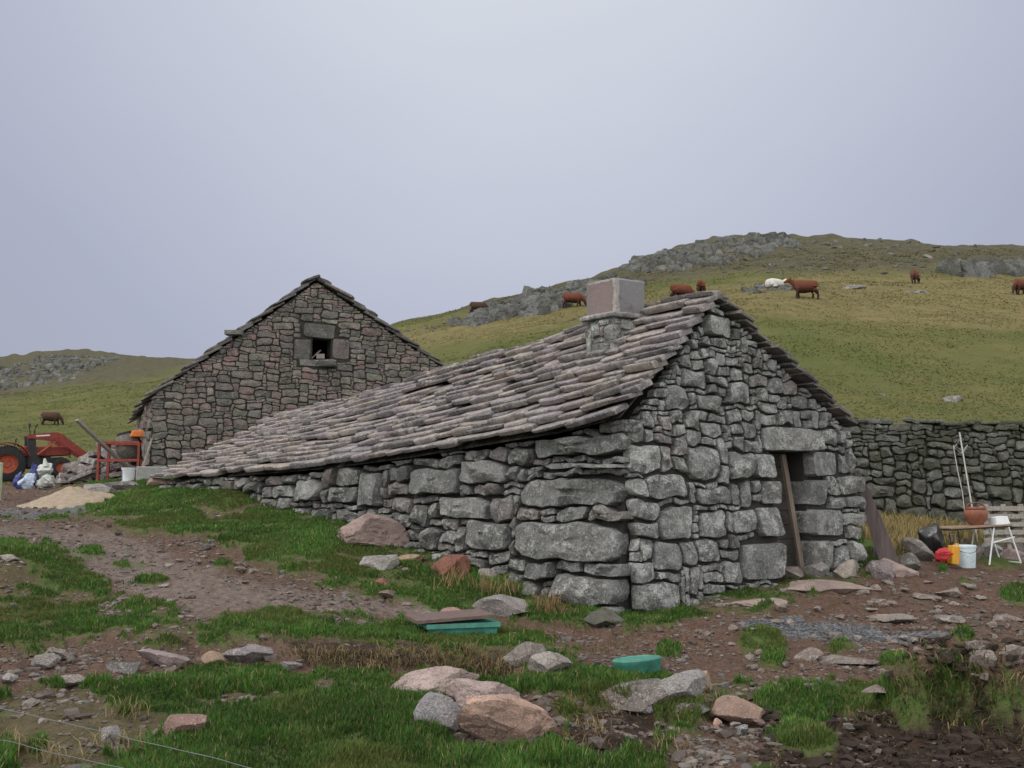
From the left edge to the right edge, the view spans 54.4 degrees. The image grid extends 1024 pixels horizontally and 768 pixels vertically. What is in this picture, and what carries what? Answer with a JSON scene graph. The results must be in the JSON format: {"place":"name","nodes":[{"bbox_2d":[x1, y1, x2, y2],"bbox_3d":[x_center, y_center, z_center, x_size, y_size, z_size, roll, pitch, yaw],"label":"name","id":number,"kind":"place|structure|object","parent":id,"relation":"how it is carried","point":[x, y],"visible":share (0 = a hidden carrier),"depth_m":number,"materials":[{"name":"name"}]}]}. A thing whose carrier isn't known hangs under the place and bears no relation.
{"place":"outdoors","nodes":[
{"label":"outdoors","id":0,"kind":"place"},
{"bbox_2d":[0,233,1023,767],"bbox_3d":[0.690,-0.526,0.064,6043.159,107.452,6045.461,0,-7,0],"label":"ground","id":1,"kind":"structure","parent":0,"point":[150,371],"depth_m":14.79,"materials":[{"name":"plant"}]},
{"bbox_2d":[0,673,18,683],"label":"rock","id":2,"kind":"object","parent":1,"relation":"on","point":[7,678],"visible":0.99,"depth_m":8.22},
{"bbox_2d":[0,554,20,561],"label":"rock","id":3,"kind":"object","parent":1,"relation":"on","point":[8,557],"visible":1,"depth_m":12.96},
{"bbox_2d":[12,471,22,488],"bbox_3d":[-13.608,2.677,27.478,0.280,0.520,0.280,0,-7,0],"label":"sack","id":4,"kind":"object","parent":1,"relation":"on","point":[18,477],"visible":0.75,"depth_m":27.37,"materials":[{"name":"blue plastic"}]},
{"bbox_2d":[17,473,36,488],"bbox_3d":[-13.193,2.655,27.078,0.440,0.480,0.400,0,-7,0],"label":"sack","id":5,"kind":"object","parent":1,"relation":"on","point":[27,481],"visible":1,"depth_m":26.99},
{"bbox_2d":[0,423,86,481],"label":"tractor","id":6,"kind":"object","parent":1,"relation":"on","point":[14,460],"visible":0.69,"depth_m":31.61,"materials":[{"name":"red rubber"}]},
{"bbox_2d":[35,458,56,488],"bbox_3d":[-12.703,2.451,27.166,0.545,0.845,0.511,4,-8,-27],"label":"white sack","id":7,"kind":"object","parent":1,"relation":"on","point":[45,471],"visible":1,"depth_m":27.11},
{"bbox_2d":[31,653,60,668],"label":"rock","id":8,"kind":"object","parent":1,"relation":"on","point":[46,661],"visible":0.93,"depth_m":9.09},
{"bbox_2d":[40,412,63,424],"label":"cow","id":9,"kind":"object","parent":1,"relation":"on","point":[53,416],"visible":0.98,"depth_m":74.51},
{"bbox_2d":[44,647,74,658],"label":"rock","id":10,"kind":"object","parent":1,"relation":"on","point":[63,654],"visible":0.73,"depth_m":9.38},
{"bbox_2d":[0,355,120,389],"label":"boulder field","id":11,"kind":"structure","parent":1,"relation":"on","point":[54,367],"depth_m":211.41,"materials":[{"name":"stone"}]},
{"bbox_2d":[16,486,114,508],"bbox_3d":[-9.435,2.453,21.302,2.300,0.528,2.200,0,-7,0],"label":"sand heap","id":12,"kind":"object","parent":1,"relation":"on","point":[70,497],"visible":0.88,"depth_m":20.83,"materials":[{"name":"sand"}]},
{"bbox_2d":[60,674,85,686],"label":"rock","id":13,"kind":"object","parent":1,"relation":"on","point":[72,679],"visible":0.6,"depth_m":8.24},
{"bbox_2d":[31,354,120,363],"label":"boulder field","id":14,"kind":"structure","parent":1,"relation":"on","point":[63,357],"depth_m":242.07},
{"bbox_2d":[68,469,100,481],"bbox_3d":[-12.367,2.669,28.926,0.788,0.361,0.592,-2,-7,13],"label":"stone slab","id":15,"kind":"object","parent":1,"relation":"on","point":[82,475],"depth_m":28.70,"materials":[{"name":"stone"}]},
{"bbox_2d":[83,483,115,492],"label":"rock","id":16,"kind":"object","parent":1,"relation":"on","point":[98,487],"visible":0.52,"depth_m":22.76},
{"bbox_2d":[100,725,120,746],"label":"rock","id":17,"kind":"object","parent":1,"relation":"on","point":[115,729],"visible":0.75,"depth_m":6.59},
{"bbox_2d":[96,441,142,480],"bbox_3d":[-11.090,2.237,28.388,1.415,1.190,0.771,-1,-7,9],"label":"steel rack","id":18,"kind":"object","parent":1,"relation":"on","point":[108,460],"visible":0.78,"depth_m":28.08,"materials":[{"name":"metal"}]},
{"bbox_2d":[75,419,135,474],"bbox_3d":[-11.516,1.806,28.239,0.200,1.508,1.794,-6,-9,42],"label":"timber plank","id":19,"kind":"object","parent":18,"relation":"on","point":[95,437],"visible":0.71,"depth_m":28.08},
{"bbox_2d":[104,481,138,489],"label":"rock","id":20,"kind":"object","parent":1,"relation":"on","point":[122,485],"visible":0.56,"depth_m":23.38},
{"bbox_2d":[105,661,141,673],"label":"rock","id":21,"kind":"object","parent":1,"relation":"on","point":[123,667],"visible":0.82,"depth_m":8.78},
{"bbox_2d":[0,708,249,767],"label":"wire fence","id":22,"kind":"object","parent":1,"relation":"on","point":[110,733],"visible":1,"depth_m":4.31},
{"bbox_2d":[121,468,135,480],"bbox_3d":[-9.912,2.346,25.705,0.356,0.360,0.356,0,-7,0],"label":"paint bucket","id":23,"kind":"object","parent":1,"relation":"on","point":[127,474],"visible":0.76,"depth_m":25.57,"materials":[{"name":"white plastic"}]},
{"bbox_2d":[113,430,143,472],"bbox_3d":[-11.123,2.038,29.168,1.010,1.339,0.760,0,-7,0],"label":"cement mixer","id":24,"kind":"object","parent":1,"relation":"on","point":[126,451],"visible":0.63,"depth_m":28.93,"materials":[{"name":"metal"}]},
{"bbox_2d":[136,466,167,479],"bbox_3d":[-9.149,2.295,25.308,0.750,0.380,0.300,2,-7,-14],"label":"concrete block","id":25,"kind":"object","parent":1,"relation":"on","point":[142,472],"depth_m":25.14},
{"bbox_2d":[147,478,170,485],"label":"rock","id":26,"kind":"object","parent":1,"relation":"on","point":[158,481],"visible":0.51,"depth_m":23.01,"materials":[{"name":"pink stone"}]},
{"bbox_2d":[135,649,189,665],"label":"rock","id":27,"kind":"object","parent":1,"relation":"on","point":[158,657],"visible":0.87,"depth_m":9.07,"materials":[{"name":"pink stone"}]},
{"bbox_2d":[162,714,206,735],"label":"rock","id":28,"kind":"object","parent":1,"relation":"on","point":[178,722],"visible":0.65,"depth_m":6.68,"materials":[{"name":"pink stone"}]},
{"bbox_2d":[201,651,224,663],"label":"rock","id":29,"kind":"object","parent":1,"relation":"on","point":[209,655],"visible":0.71,"depth_m":9.18,"materials":[{"name":"beige stone"}]},
{"bbox_2d":[222,644,273,662],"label":"rock","id":30,"kind":"object","parent":1,"relation":"on","point":[250,653],"visible":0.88,"depth_m":9.32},
{"bbox_2d":[127,274,444,468],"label":"stone barn","id":31,"kind":"structure","parent":1,"relation":"on","point":[310,341],"depth_m":28.11,"materials":[{"name":"stone"}]},
{"bbox_2d":[280,661,302,669],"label":"rock","id":32,"kind":"object","parent":1,"relation":"on","point":[292,665],"visible":0.85,"depth_m":8.96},
{"bbox_2d":[337,513,409,546],"bbox_3d":[-2.232,2.436,16.062,1.180,0.709,0.981,0,-7,0],"label":"boulder","id":33,"kind":"object","parent":1,"relation":"on","point":[368,529],"visible":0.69,"depth_m":15.77,"materials":[{"name":"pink stone"}]},
{"bbox_2d":[359,554,398,569],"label":"rock","id":34,"kind":"object","parent":1,"relation":"on","point":[382,562],"visible":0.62,"depth_m":14.54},
{"bbox_2d":[378,590,395,598],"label":"rock","id":35,"kind":"object","parent":1,"relation":"on","point":[385,594],"visible":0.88,"depth_m":13.14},
{"bbox_2d":[398,554,425,561],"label":"rock","id":36,"kind":"object","parent":1,"relation":"on","point":[411,556],"visible":0.41,"depth_m":15.02,"materials":[{"name":"beige stone"}]},
{"bbox_2d":[390,666,478,700],"bbox_3d":[-0.700,2.534,8.402,0.687,0.322,0.540,-5,-8,34],"label":"boulder","id":37,"kind":"object","parent":1,"relation":"on","point":[438,678],"visible":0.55,"depth_m":8.26,"materials":[{"name":"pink stone"}]},
{"bbox_2d":[413,691,462,734],"bbox_3d":[-0.506,2.405,7.206,0.410,0.338,0.332,0,-7,0],"label":"rock","id":38,"kind":"object","parent":1,"relation":"on","point":[442,707],"visible":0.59,"depth_m":7.09,"materials":[{"name":"stone"}]},
{"bbox_2d":[430,554,469,575],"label":"rock","id":39,"kind":"object","parent":1,"relation":"on","point":[442,563],"visible":0.51,"depth_m":14.41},
{"bbox_2d":[404,609,499,634],"bbox_3d":[-0.703,2.829,11.553,0.970,0.343,0.710,2,-7,-18],"label":"plastic tray","id":40,"kind":"object","parent":1,"relation":"on","point":[467,621],"visible":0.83,"depth_m":11.32,"materials":[{"name":"green plastic"}]},
{"bbox_2d":[469,302,488,312],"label":"cow","id":41,"kind":"object","parent":1,"relation":"on","point":[474,305],"visible":0.67,"depth_m":98.09},
{"bbox_2d":[448,678,520,707],"bbox_3d":[-0.194,2.466,7.815,0.579,0.322,0.394,3,-8,-23],"label":"boulder","id":42,"kind":"object","parent":1,"relation":"on","point":[461,689],"visible":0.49,"depth_m":7.73,"materials":[{"name":"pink stone"}]},
{"bbox_2d":[478,568,496,577],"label":"rock","id":43,"kind":"object","parent":1,"relation":"on","point":[489,572],"visible":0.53,"depth_m":14.40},
{"bbox_2d":[472,594,531,616],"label":"rock","id":44,"kind":"object","parent":1,"relation":"on","point":[499,605],"visible":0.59,"depth_m":12.66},
{"bbox_2d":[459,694,552,744],"bbox_3d":[-0.089,2.369,7.026,0.826,0.427,0.477,4,-8,-28],"label":"boulder","id":45,"kind":"object","parent":1,"relation":"on","point":[488,718],"visible":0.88,"depth_m":6.82,"materials":[{"name":"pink stone"}]},
{"bbox_2d":[149,278,866,614],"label":"stone cottage","id":46,"kind":"structure","parent":1,"relation":"on","point":[623,446],"depth_m":14.63,"materials":[{"name":"grey stone"}]},
{"bbox_2d":[769,453,794,565],"bbox_3d":[3.930,2.002,14.922,0.693,1.924,0.176,4,-8,-32],"label":"door","id":47,"kind":"structure","parent":46,"relation":"in","point":[787,539],"depth_m":15.02,"materials":[{"name":"brown wood"}]},
{"bbox_2d":[0,476,1023,767],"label":"short grass","id":48,"kind":"structure","parent":1,"relation":"on","point":[310,722],"depth_m":8.55,"materials":[{"name":"plant"}]},
{"bbox_2d":[0,489,1023,767],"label":"pebbles","id":49,"kind":"object","parent":1,"relation":"on","point":[76,713],"visible":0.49,"depth_m":10.22,"materials":[{"name":"stone"}]},
{"bbox_2d":[0,509,1023,767],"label":"straw tussocks","id":50,"kind":"object","parent":1,"relation":"on","point":[550,603],"visible":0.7,"depth_m":7.42,"materials":[{"name":"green plant"}]},
{"bbox_2d":[0,242,1023,486],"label":"pasture grass","id":51,"kind":"structure","parent":1,"relation":"on","point":[732,302],"depth_m":71.80,"materials":[{"name":"plant"}]},
{"bbox_2d":[0,505,1023,767],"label":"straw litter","id":52,"kind":"object","parent":1,"relation":"on","point":[560,623],"visible":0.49,"depth_m":10.17,"materials":[{"name":"beige plant"}]},
{"bbox_2d":[449,279,594,326],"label":"rock outcrop","id":53,"kind":"object","parent":1,"relation":"on","point":[537,301],"visible":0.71,"depth_m":90.85,"materials":[{"name":"stone"}]},
{"bbox_2d":[501,641,546,666],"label":"rock","id":54,"kind":"object","parent":1,"relation":"on","point":[525,651],"visible":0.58,"depth_m":9.73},
{"bbox_2d":[527,651,573,672],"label":"rock","id":55,"kind":"object","parent":1,"relation":"on","point":[546,661],"visible":0.7,"depth_m":9.24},
{"bbox_2d":[562,293,586,307],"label":"cow","id":56,"kind":"object","parent":1,"relation":"on","point":[577,298],"visible":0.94,"depth_m":83.85},
{"bbox_2d":[583,609,624,627],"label":"rock","id":57,"kind":"object","parent":1,"relation":"on","point":[601,617],"visible":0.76,"depth_m":12.18,"materials":[{"name":"stone"}]},
{"bbox_2d":[579,273,646,290],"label":"rock outcrop","id":58,"kind":"object","parent":1,"relation":"on","point":[605,277],"visible":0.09,"depth_m":114.29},
{"bbox_2d":[612,655,660,672],"bbox_3d":[1.194,2.695,9.530,0.469,0.185,0.469,0,-7,0],"label":"round cover","id":59,"kind":"object","parent":1,"relation":"on","point":[643,663],"visible":0.85,"depth_m":9.36,"materials":[{"name":"green plastic"}]},
{"bbox_2d":[603,678,670,713],"bbox_3d":[0.995,2.550,8.064,0.572,0.284,0.463,-5,-9,38],"label":"rock","id":60,"kind":"object","parent":1,"relation":"on","point":[640,703],"visible":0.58,"depth_m":7.97,"materials":[{"name":"stone"}]},
{"bbox_2d":[656,669,706,699],"bbox_3d":[1.357,2.519,8.174,0.445,0.351,0.472,-5,-9,36],"label":"rock","id":61,"kind":"object","parent":1,"relation":"on","point":[691,683],"visible":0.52,"depth_m":8.03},
{"bbox_2d":[670,284,694,296],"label":"cow","id":62,"kind":"object","parent":1,"relation":"on","point":[680,289],"visible":0.62,"depth_m":73.18},
{"bbox_2d":[672,702,710,714],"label":"rock","id":63,"kind":"object","parent":1,"relation":"on","point":[705,709],"visible":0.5,"depth_m":7.79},
{"bbox_2d":[617,232,802,272],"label":"rock outcrop","id":64,"kind":"object","parent":1,"relation":"on","point":[686,258],"visible":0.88,"depth_m":130.92,"materials":[{"name":"stone"}]},
{"bbox_2d":[711,695,765,725],"bbox_3d":[1.796,2.595,7.882,0.439,0.247,0.343,0,-7,0],"label":"rock","id":65,"kind":"object","parent":1,"relation":"on","point":[730,708],"visible":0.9,"depth_m":7.78,"materials":[{"name":"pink stone"}]},
{"bbox_2d":[729,598,787,606],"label":"stone slab","id":66,"kind":"structure","parent":1,"relation":"on","point":[751,602],"depth_m":13.09,"materials":[{"name":"beige stone"}]},
{"bbox_2d":[741,283,793,292],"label":"rock outcrop","id":67,"kind":"object","parent":1,"relation":"on","point":[787,287],"visible":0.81,"depth_m":71.08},
{"bbox_2d":[765,278,786,287],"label":"cow","id":68,"kind":"object","parent":1,"relation":"on","point":[772,282],"visible":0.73,"depth_m":72.06},
{"bbox_2d":[781,566,803,578],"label":"rock","id":69,"kind":"object","parent":1,"relation":"on","point":[794,571],"visible":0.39,"depth_m":14.42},
{"bbox_2d":[783,278,818,299],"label":"cow","id":70,"kind":"object","parent":1,"relation":"on","point":[804,286],"visible":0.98,"depth_m":66.36},
{"bbox_2d":[794,647,823,659],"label":"rock","id":71,"kind":"object","parent":1,"relation":"on","point":[809,653],"visible":0.84,"depth_m":10.42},
{"bbox_2d":[802,562,829,576],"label":"rock","id":72,"kind":"object","parent":1,"relation":"on","point":[820,569],"visible":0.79,"depth_m":14.62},
{"bbox_2d":[785,579,882,592],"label":"stone slab","id":73,"kind":"structure","parent":1,"relation":"on","point":[821,586],"depth_m":13.97,"materials":[{"name":"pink stone"}]},
{"bbox_2d":[738,615,949,642],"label":"gravel","id":74,"kind":"structure","parent":1,"relation":"on","point":[798,628],"depth_m":12.02,"materials":[{"name":"gravel"}]},
{"bbox_2d":[833,559,857,578],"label":"rock","id":75,"kind":"object","parent":1,"relation":"on","point":[847,569],"visible":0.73,"depth_m":14.78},
{"bbox_2d":[816,654,878,663],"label":"rock","id":76,"kind":"object","parent":1,"relation":"on","point":[851,660],"visible":0.78,"depth_m":10.39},
{"bbox_2d":[862,685,885,692],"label":"rock","id":77,"kind":"object","parent":1,"relation":"on","point":[874,689],"visible":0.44,"depth_m":7.44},
{"bbox_2d":[855,470,899,563],"bbox_3d":[5.801,2.138,15.813,0.618,1.553,0.053,-2,-7,19],"label":"leaning board","id":78,"kind":"object","parent":1,"relation":"on","point":[883,545],"visible":0.86,"depth_m":15.77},
{"bbox_2d":[865,560,894,580],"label":"rock","id":79,"kind":"object","parent":1,"relation":"on","point":[880,569],"visible":0.84,"depth_m":14.71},
{"bbox_2d":[757,633,1023,767],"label":"earth clods","id":80,"kind":"object","parent":1,"relation":"on","point":[972,741],"visible":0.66,"depth_m":6.78,"materials":[{"name":"soil"}]},
{"bbox_2d":[865,613,916,622],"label":"rock","id":81,"kind":"object","parent":1,"relation":"on","point":[893,618],"visible":0.88,"depth_m":12.67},
{"bbox_2d":[881,558,918,577],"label":"rock","id":82,"kind":"object","parent":1,"relation":"on","point":[901,570],"visible":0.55,"depth_m":14.75,"materials":[{"name":"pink stone"}]},
{"bbox_2d":[900,553,920,569],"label":"rock","id":83,"kind":"object","parent":1,"relation":"on","point":[910,560],"visible":0.79,"depth_m":15.62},
{"bbox_2d":[910,270,919,283],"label":"cow","id":84,"kind":"object","parent":1,"relation":"on","point":[914,275],"visible":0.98,"depth_m":94.71},
{"bbox_2d":[902,537,934,560],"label":"rock","id":85,"kind":"object","parent":1,"relation":"on","point":[920,549],"visible":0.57,"depth_m":16.50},
{"bbox_2d":[856,509,986,554],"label":"dry grass","id":86,"kind":"structure","parent":1,"relation":"on","point":[899,528],"depth_m":18.45,"materials":[{"name":"plant"}]},
{"bbox_2d":[912,593,941,599],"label":"rock","id":87,"kind":"object","parent":1,"relation":"on","point":[920,596],"visible":0.92,"depth_m":13.96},
{"bbox_2d":[837,417,1023,537],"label":"dry stone wall","id":88,"kind":"structure","parent":1,"relation":"on","point":[908,466],"depth_m":19.89,"materials":[{"name":"stone"}]},
{"bbox_2d":[917,522,943,554],"bbox_3d":[7.249,2.652,16.752,0.830,0.660,0.400,0,-7,0],"label":"black sack","id":89,"kind":"object","parent":1,"relation":"on","point":[931,537],"visible":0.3,"depth_m":16.69,"materials":[{"name":"plastic"}]},
{"bbox_2d":[935,548,952,562],"bbox_3d":[7.026,2.799,16.230,0.300,0.260,0.200,0,-7,0],"label":"red bag","id":90,"kind":"object","parent":1,"relation":"on","point":[942,555],"visible":0.98,"depth_m":16.16,"materials":[{"name":"plastic"}]},
{"bbox_2d":[935,587,961,597],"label":"rock","id":91,"kind":"object","parent":1,"relation":"on","point":[954,592],"visible":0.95,"depth_m":14.03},
{"bbox_2d":[933,615,965,623],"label":"rock","id":92,"kind":"object","parent":1,"relation":"on","point":[949,619],"visible":0.95,"depth_m":12.82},
{"bbox_2d":[941,395,961,401],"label":"boulder","id":93,"kind":"object","parent":1,"relation":"on","point":[957,398],"visible":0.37,"depth_m":38.11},
{"bbox_2d":[947,542,959,564],"bbox_3d":[7.255,2.779,16.336,0.204,0.381,0.120,2,-7,-17],"label":"fuel can","id":94,"kind":"object","parent":1,"relation":"on","point":[953,559],"visible":0.98,"depth_m":16.28,"materials":[{"name":"yellow plastic"}]},
{"bbox_2d":[956,545,976,567],"bbox_3d":[7.534,2.866,16.545,0.374,0.375,0.360,0,-7,0],"label":"bucket","id":95,"kind":"object","parent":1,"relation":"on","point":[967,557],"visible":0.83,"depth_m":16.40,"materials":[{"name":"plastic"}]},
{"bbox_2d":[959,432,978,541],"bbox_3d":[8.856,1.972,19.310,0.028,2.146,1.063,-2,-7,12],"label":"pole","id":96,"kind":"object","parent":1,"relation":"on","point":[967,477],"visible":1,"depth_m":19.42,"materials":[{"name":"grey wood"}]},
{"bbox_2d":[964,641,982,651],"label":"rock","id":97,"kind":"object","parent":1,"relation":"on","point":[969,645],"visible":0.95,"depth_m":7.25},
{"bbox_2d":[935,257,1023,277],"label":"rock outcrop","id":98,"kind":"object","parent":1,"relation":"on","point":[977,267],"visible":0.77,"depth_m":101.72,"materials":[{"name":"stone"}]},
{"bbox_2d":[939,524,1021,564],"bbox_3d":[8.036,2.775,17.274,1.315,0.690,0.624,1,-7,-10],"label":"folding table","id":99,"kind":"object","parent":1,"relation":"on","point":[964,527],"visible":0.69,"depth_m":17.07,"materials":[{"name":"metal"}]},
{"bbox_2d":[963,502,987,524],"bbox_3d":[8.095,2.261,17.369,0.400,0.400,0.400,0,-7,0],"label":"clay pot","id":100,"kind":"object","parent":99,"relation":"on","point":[975,515],"visible":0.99,"depth_m":17.23,"materials":[{"name":"ceramic"}]},
{"bbox_2d":[988,516,1009,524],"bbox_3d":[8.474,2.377,17.320,0.270,0.160,0.220,1,-7,-11],"label":"white box","id":101,"kind":"object","parent":99,"relation":"on","point":[997,520],"visible":0.93,"depth_m":17.23,"materials":[{"name":"plastic"}]},
{"bbox_2d":[969,650,996,666],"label":"rock","id":102,"kind":"object","parent":1,"relation":"on","point":[989,655],"visible":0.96,"depth_m":7.15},
{"bbox_2d":[981,543,1002,555],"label":"rock","id":103,"kind":"object","parent":1,"relation":"on","point":[987,548],"visible":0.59,"depth_m":17.90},
{"bbox_2d":[979,504,1023,547],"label":"pallet","id":104,"kind":"object","parent":1,"relation":"on","point":[1004,509],"visible":0.7,"depth_m":18.18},
{"bbox_2d":[991,613,1023,621],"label":"rock","id":105,"kind":"object","parent":1,"relation":"on","point":[1005,617],"visible":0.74,"depth_m":13.22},
{"bbox_2d":[998,644,1023,659],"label":"rock","id":106,"kind":"object","parent":1,"relation":"on","point":[1011,649],"visible":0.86,"depth_m":7.15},
{"bbox_2d":[999,547,1023,560],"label":"rock","id":107,"kind":"object","parent":1,"relation":"on","point":[1008,553],"visible":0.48,"depth_m":17.59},
{"bbox_2d":[1012,279,1023,294],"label":"cow","id":108,"kind":"object","parent":1,"relation":"on","point":[1018,284],"visible":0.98,"depth_m":80.00},
{"bbox_2d":[0,0,1023,358],"label":"sky","id":109,"kind":"structure","parent":0,"point":[171,171],"materials":[{"name":"grey"}]},
{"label":"roof slab","id":110,"kind":"object","parent":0,"visible":0},
{"bbox_2d":[101,461,134,472],"bbox_3d":[-11.530,2.434,29.167,0.849,0.382,0.565,0,-7,0],"label":"roof slab","id":111,"kind":"object","parent":110,"relation":"on","point":[113,467],"depth_m":28.90,"materials":[{"name":"stone"}]},
{"bbox_3d":[-12.347,2.443,29.920,0.823,0.167,0.456,0,-7,0],"label":"roof slab","id":112,"kind":"object","parent":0,"visible":0},
{"bbox_2d":[78,457,103,464],"bbox_3d":[-12.493,2.296,29.709,0.704,0.264,0.523,-4,-8,31],"label":"roof slab","id":113,"kind":"object","parent":112,"relation":"on","point":[91,460],"depth_m":29.55,"materials":[{"name":"stone"}]},
{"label":"roof slab","id":114,"kind":"object","parent":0,"visible":0},
{"bbox_2d":[68,464,94,479],"bbox_3d":[-12.519,2.578,29.077,0.761,0.462,0.550,0,-7,0],"label":"roof slab","id":115,"kind":"object","parent":114,"relation":"on","point":[77,469],"depth_m":28.84,"materials":[{"name":"stone"}]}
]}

